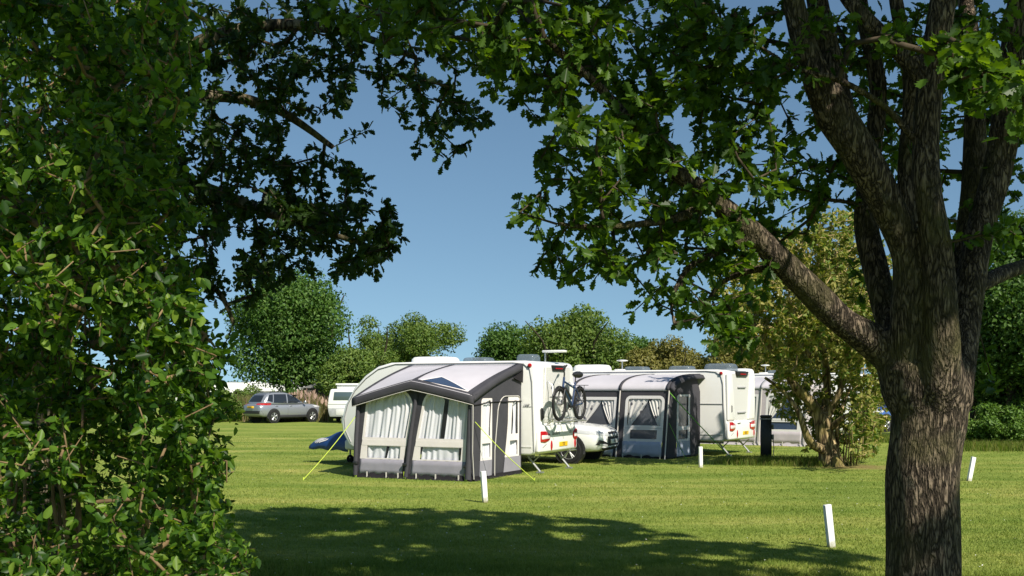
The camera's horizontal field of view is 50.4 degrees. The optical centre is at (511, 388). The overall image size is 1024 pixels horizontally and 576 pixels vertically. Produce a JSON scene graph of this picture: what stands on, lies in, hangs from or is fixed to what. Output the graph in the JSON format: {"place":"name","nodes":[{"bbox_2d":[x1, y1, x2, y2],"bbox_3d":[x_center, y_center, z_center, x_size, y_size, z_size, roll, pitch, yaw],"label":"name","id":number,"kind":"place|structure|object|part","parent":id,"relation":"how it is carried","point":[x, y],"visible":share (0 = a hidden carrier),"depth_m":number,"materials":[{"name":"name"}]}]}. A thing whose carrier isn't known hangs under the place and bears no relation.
{"place":"outdoors","nodes":[
{"label":"outdoors","id":0,"kind":"place"},
{"bbox_2d":[51,545,488,575],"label":"long grass","id":1,"kind":"structure","parent":0,"point":[265,569],"depth_m":11.44,"materials":[{"name":"green plant"}]},
{"bbox_2d":[0,0,1023,387],"label":"sky","id":2,"kind":"structure","parent":0,"point":[461,262],"materials":[{"name":"blue"}]},
{"bbox_2d":[15,397,1023,575],"bbox_3d":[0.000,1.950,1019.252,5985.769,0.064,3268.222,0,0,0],"label":"lawn","id":3,"kind":"structure","parent":0,"point":[266,429],"depth_m":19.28,"materials":[{"name":"green plant"}]},
{"bbox_2d":[0,0,260,575],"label":"leafy bush","id":4,"kind":"object","parent":3,"relation":"on","point":[112,224],"visible":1,"depth_m":4.38,"materials":[{"name":"green plant"}]},
{"bbox_2d":[175,380,253,399],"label":"caravan","id":5,"kind":"object","parent":3,"relation":"on","point":[234,385],"visible":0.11,"depth_m":99.84,"materials":[{"name":"silver metal"}]},
{"bbox_2d":[216,388,244,421],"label":"hedge shrub","id":6,"kind":"object","parent":3,"relation":"on","point":[232,398],"visible":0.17,"depth_m":63.63,"materials":[{"name":"green plant"}]},
{"bbox_2d":[232,389,249,401],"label":"hedge shrub","id":7,"kind":"object","parent":3,"relation":"on","point":[237,392],"visible":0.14,"depth_m":65.88,"materials":[{"name":"green plant"}]},
{"bbox_2d":[0,0,495,555],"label":"oak tree","id":8,"kind":"object","parent":3,"relation":"on","point":[322,224],"visible":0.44,"depth_m":11.44,"materials":[{"name":"green plant"}]},
{"bbox_2d":[242,383,262,398],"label":"hedge shrub","id":9,"kind":"object","parent":3,"relation":"on","point":[252,388],"visible":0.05,"depth_m":67.27,"materials":[{"name":"green plant"}]},
{"bbox_2d":[218,388,333,421],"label":"tall reeds","id":10,"kind":"object","parent":3,"relation":"on","point":[323,415],"visible":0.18,"depth_m":63.93,"materials":[{"name":"brown plant"}]},
{"bbox_2d":[289,388,328,405],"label":"reed plumes","id":11,"kind":"object","parent":10,"relation":"attached to","point":[309,393],"visible":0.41,"depth_m":64.32,"materials":[{"name":"beige plant"}]},
{"bbox_2d":[251,381,304,390],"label":"caravan","id":12,"kind":"object","parent":3,"relation":"on","point":[264,388],"visible":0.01,"depth_m":104.70,"materials":[{"name":"silver metal"}]},
{"bbox_2d":[243,391,319,422],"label":"parked car","id":13,"kind":"object","parent":3,"relation":"on","point":[272,406],"visible":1,"depth_m":61.80,"materials":[{"name":"silver metal"}]},
{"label":"rear window","id":14,"kind":"part","parent":13,"relation":"part of","materials":[{"name":"black glass"}]},
{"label":"side window","id":15,"kind":"part","parent":13,"relation":"part of","materials":[{"name":"black glass"}]},
{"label":"side window","id":16,"kind":"part","parent":13,"relation":"part of","materials":[{"name":"black glass"}]},
{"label":"side window","id":17,"kind":"part","parent":13,"relation":"part of","materials":[{"name":"black glass"}]},
{"bbox_2d":[272,387,296,394],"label":"hedge shrub","id":18,"kind":"object","parent":3,"relation":"on","point":[290,390],"visible":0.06,"depth_m":68.84,"materials":[{"name":"green plant"}]},
{"bbox_2d":[222,265,362,391],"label":"tree","id":19,"kind":"object","parent":3,"relation":"on","point":[285,323],"visible":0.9,"depth_m":71.38,"materials":[{"name":"green plant"}]},
{"bbox_2d":[302,383,335,417],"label":"timber hut","id":20,"kind":"object","parent":3,"relation":"on","point":[309,387],"visible":0.2,"depth_m":69.91,"materials":[{"name":"grey wood"}]},
{"bbox_2d":[316,391,325,399],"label":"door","id":21,"kind":"structure","parent":20,"relation":"in","point":[321,393],"depth_m":69.98,"materials":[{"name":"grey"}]},
{"bbox_2d":[328,383,358,422],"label":"pop top caravan","id":22,"kind":"object","parent":3,"relation":"on","point":[339,397],"visible":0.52,"depth_m":61.42,"materials":[{"name":"grey"}]},
{"bbox_2d":[333,392,351,399],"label":"window","id":23,"kind":"structure","parent":22,"relation":"in","point":[337,395],"depth_m":61.37,"materials":[{"name":"grey glass"}]},
{"bbox_2d":[311,346,375,398],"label":"tree","id":24,"kind":"object","parent":3,"relation":"on","point":[351,366],"visible":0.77,"depth_m":68.89,"materials":[{"name":"green plant"}]},
{"bbox_2d":[346,315,404,371],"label":"tree","id":25,"kind":"object","parent":3,"relation":"on","point":[376,348],"visible":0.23,"depth_m":78.93,"materials":[{"name":"green plant"}]},
{"bbox_2d":[303,364,534,481],"bbox_3d":[-1.632,0.696,23.827,4.513,2.532,3.650,0,0,26],"label":"awning","id":26,"kind":"object","parent":3,"relation":"on","point":[398,417],"visible":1,"depth_m":23.67,"materials":[{"name":"grey fabric"}]},
{"bbox_2d":[360,391,412,459],"bbox_3d":[-2.737,0.782,23.886,1.339,1.536,0.141,0,0,26],"label":"window","id":27,"kind":"structure","parent":26,"relation":"in","point":[387,419],"depth_m":23.89,"materials":[{"name":"beige fabric"}]},
{"bbox_2d":[412,394,467,461],"bbox_3d":[-1.502,0.786,23.282,1.388,1.528,0.138,0,0,26],"label":"window","id":28,"kind":"structure","parent":26,"relation":"in","point":[435,448],"depth_m":23.29,"materials":[{"name":"beige fabric"}]},
{"bbox_2d":[480,398,491,460],"bbox_3d":[-0.568,0.880,23.382,0.064,1.340,0.553,0,0,26],"label":"window","id":29,"kind":"structure","parent":26,"relation":"in","point":[486,420],"depth_m":23.46,"materials":[{"name":"beige fabric"}]},
{"bbox_2d":[494,396,519,474],"bbox_3d":[-0.113,1.030,24.313,0.040,1.740,1.296,0,0,26],"label":"door","id":30,"kind":"structure","parent":26,"relation":"in","point":[501,427],"depth_m":24.07,"materials":[{"name":"grey fabric"}]},
{"bbox_2d":[505,397,518,456],"bbox_3d":[-0.058,0.860,24.561,0.132,1.340,0.741,0,0,26],"label":"window","id":31,"kind":"structure","parent":26,"relation":"in","point":[512,441],"depth_m":24.63,"materials":[{"name":"beige fabric"}]},
{"bbox_2d":[376,310,467,362],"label":"tree","id":32,"kind":"object","parent":3,"relation":"on","point":[409,343],"visible":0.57,"depth_m":84.07,"materials":[{"name":"green plant"}]},
{"bbox_2d":[342,350,586,472],"bbox_3d":[-1.738,0.522,27.174,7.125,2.875,2.343,0,0,26],"label":"caravan","id":33,"kind":"object","parent":3,"relation":"on","point":[544,431],"visible":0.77,"depth_m":25.63,"materials":[{"name":"grey"}]},
{"bbox_2d":[309,431,347,451],"bbox_3d":[-4.591,1.279,28.589,1.657,0.663,1.432,0,0,26],"label":"hitch cover","id":34,"kind":"object","parent":33,"relation":"on","point":[326,443],"visible":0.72,"depth_m":28.19,"materials":[{"name":"blue fabric"}]},
{"bbox_2d":[552,365,588,420],"bbox_3d":[1.367,0.102,25.666,0.371,1.310,2.026,0,0,26],"label":"bicycle","id":35,"kind":"object","parent":33,"relation":"on","point":[563,390],"visible":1,"depth_m":25.61,"materials":[{"name":"black metal"}]},
{"bbox_2d":[480,471,487,502],"bbox_3d":[-0.478,1.750,18.833,0.092,0.640,0.060,-4,1,-28],"label":"marker post","id":36,"kind":"object","parent":3,"relation":"on","point":[484,486],"visible":0.79,"depth_m":18.81,"materials":[{"name":"white plastic"}]},
{"bbox_2d":[4,380,986,403],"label":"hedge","id":37,"kind":"object","parent":3,"relation":"on","point":[170,395],"depth_m":111.11,"materials":[{"name":"green plant"}]},
{"bbox_2d":[471,321,543,361],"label":"tree","id":38,"kind":"object","parent":3,"relation":"on","point":[500,345],"visible":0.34,"depth_m":85.04,"materials":[{"name":"green plant"}]},
{"bbox_2d":[516,303,641,370],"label":"tree","id":39,"kind":"object","parent":3,"relation":"on","point":[582,337],"visible":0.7,"depth_m":77.87,"materials":[{"name":"green plant"}]},
{"bbox_2d":[555,422,618,463],"bbox_3d":[0.538,1.112,29.439,4.670,1.756,2.220,0,0,22],"label":"parked car","id":40,"kind":"object","parent":3,"relation":"on","point":[594,441],"visible":0.27,"depth_m":28.04,"materials":[{"name":"white paint"}]},
{"bbox_2d":[630,336,655,352],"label":"tree","id":41,"kind":"object","parent":3,"relation":"on","point":[643,341],"visible":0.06,"depth_m":91.24,"materials":[{"name":"green plant"}]},
{"bbox_2d":[573,374,730,459],"bbox_3d":[3.444,0.766,31.554,5.766,2.391,2.459,0,0,32],"label":"awning","id":42,"kind":"object","parent":3,"relation":"on","point":[658,403],"visible":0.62,"depth_m":30.51,"materials":[{"name":"grey fabric"}]},
{"bbox_2d":[578,397,616,428],"bbox_3d":[2.423,0.860,31.001,1.243,1.241,0.169,0,0,32],"label":"window","id":43,"kind":"structure","parent":42,"relation":"in","point":[599,410],"depth_m":30.99,"materials":[{"name":"white fabric"}]},
{"bbox_2d":[623,396,664,441],"bbox_3d":[3.668,0.840,30.226,1.227,1.281,0.172,0,0,32],"label":"window","id":44,"kind":"structure","parent":42,"relation":"in","point":[643,411],"depth_m":30.24,"materials":[{"name":"white plastic"}]},
{"bbox_2d":[676,394,689,441],"bbox_3d":[4.826,0.825,30.672,0.028,1.310,0.978,0,0,32],"label":"window","id":45,"kind":"structure","parent":42,"relation":"in","point":[681,433],"depth_m":30.69,"materials":[{"name":"grey plastic"}]},
{"bbox_2d":[618,334,708,369],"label":"tree","id":46,"kind":"object","parent":3,"relation":"on","point":[664,354],"visible":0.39,"depth_m":75.44,"materials":[{"name":"green plant"}]},
{"bbox_2d":[573,360,754,455],"bbox_3d":[3.392,0.532,34.367,8.145,2.855,2.343,0,0,32],"label":"caravan","id":47,"kind":"object","parent":3,"relation":"on","point":[727,402],"visible":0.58,"depth_m":31.89,"materials":[{"name":"grey"}]},
{"bbox_2d":[306,0,1023,575],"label":"oak tree","id":48,"kind":"object","parent":3,"relation":"on","point":[916,342],"visible":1,"depth_m":6.72,"materials":[{"name":"green plant"}]},
{"bbox_2d":[698,447,702,467],"bbox_3d":[4.636,1.750,26.728,0.092,0.640,0.060,-2,2,-20],"label":"marker post","id":49,"kind":"object","parent":3,"relation":"on","point":[700,453],"visible":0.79,"depth_m":26.70,"materials":[{"name":"white plastic"}]},
{"bbox_2d":[700,310,800,373],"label":"tree","id":50,"kind":"object","parent":3,"relation":"on","point":[724,358],"visible":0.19,"depth_m":70.00,"materials":[{"name":"green plant"}]},
{"bbox_2d":[760,415,773,457],"bbox_3d":[6.821,1.390,29.828,0.723,1.320,0.476,0,0,14],"label":"service post","id":51,"kind":"object","parent":3,"relation":"on","point":[766,434],"visible":0.9,"depth_m":29.72,"materials":[{"name":"black paint"}]},
{"bbox_2d":[700,205,892,466],"bbox_3d":[7.356,-1.276,26.905,6.004,6.794,5.286,0,0,0],"label":"elder tree","id":52,"kind":"object","parent":3,"relation":"on","point":[864,427],"visible":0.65,"depth_m":26.30,"materials":[{"name":"green plant"}]},
{"bbox_2d":[738,364,877,440],"bbox_3d":[9.422,0.532,41.166,8.145,2.855,2.343,0,0,32],"label":"caravan","id":53,"kind":"object","parent":3,"relation":"on","point":[769,373],"visible":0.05,"depth_m":39.83,"materials":[{"name":"silver metal"}]},
{"bbox_2d":[676,377,822,446],"bbox_3d":[8.544,0.766,38.935,5.012,2.391,2.459,0,0,32],"label":"awning","id":54,"kind":"object","parent":53,"relation":"attached to","point":[784,436],"visible":0.2,"depth_m":37.47,"materials":[{"name":"grey fabric"}]},
{"bbox_2d":[753,394,758,430],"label":"window","id":55,"kind":"structure","parent":54,"relation":"in","point":[756,395],"depth_m":37.76,"materials":[{"name":"white plastic"}]},
{"bbox_2d":[765,393,802,431],"bbox_3d":[9.319,0.820,37.263,1.337,1.321,0.174,0,0,32],"label":"window","id":56,"kind":"structure","parent":54,"relation":"in","point":[779,425],"depth_m":37.31,"materials":[{"name":"white plastic"}]},
{"bbox_2d":[769,238,873,372],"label":"tree","id":57,"kind":"object","parent":3,"relation":"on","point":[818,362],"visible":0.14,"depth_m":59.26,"materials":[{"name":"green plant"}]},
{"bbox_2d":[823,504,835,547],"bbox_3d":[3.919,1.751,13.420,0.092,0.640,0.060,-6,0,-20],"label":"marker post","id":58,"kind":"object","parent":3,"relation":"on","point":[829,525],"visible":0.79,"depth_m":13.39,"materials":[{"name":"white plastic"}]},
{"bbox_2d":[878,402,890,431],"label":"parked car","id":59,"kind":"object","parent":3,"relation":"on","point":[889,422],"visible":0.04,"depth_m":48.80,"materials":[{"name":"blue paint"}]},
{"bbox_2d":[966,457,975,480],"bbox_3d":[9.645,1.755,22.873,0.092,0.640,0.060,13,-3,-14],"label":"marker post","id":60,"kind":"object","parent":3,"relation":"on","point":[971,468],"visible":0.79,"depth_m":22.85,"materials":[{"name":"white plastic"}]},
{"bbox_2d":[951,206,1023,440],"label":"tree","id":61,"kind":"object","parent":3,"relation":"on","point":[1002,325],"visible":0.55,"depth_m":38.68,"materials":[{"name":"green plant"}]},
{"bbox_2d":[970,374,1006,422],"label":"tree","id":62,"kind":"object","parent":3,"relation":"on","point":[971,409],"visible":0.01,"depth_m":41.26,"materials":[{"name":"green plant"}]},
{"bbox_2d":[965,402,1023,443],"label":"hedge shrub","id":63,"kind":"object","parent":3,"relation":"on","point":[990,426],"visible":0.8,"depth_m":35.16,"materials":[{"name":"green plant"}]},
{"bbox_2d":[970,369,1023,422],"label":"hedge shrub","id":64,"kind":"object","parent":3,"relation":"on","point":[993,398],"visible":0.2,"depth_m":40.45,"materials":[{"name":"green plant"}]},
{"bbox_2d":[1018,397,1023,441],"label":"hedge shrub","id":65,"kind":"object","parent":3,"relation":"on","point":[1022,404],"visible":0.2,"depth_m":35.88,"materials":[{"name":"green plant"}]},
{"bbox_2d":[248,457,987,575],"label":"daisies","id":66,"kind":"object","parent":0,"point":[611,533],"visible":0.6,"depth_m":13.39,"materials":[{"name":"white"}]},
{"bbox_2d":[705,453,864,467],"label":"long grass","id":67,"kind":"structure","parent":0,"point":[801,460],"depth_m":27.78,"materials":[{"name":"green plant"}]},
{"bbox_2d":[839,432,1023,452],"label":"long grass","id":68,"kind":"structure","parent":0,"point":[986,446],"depth_m":33.98,"materials":[{"name":"green plant"}]}
]}

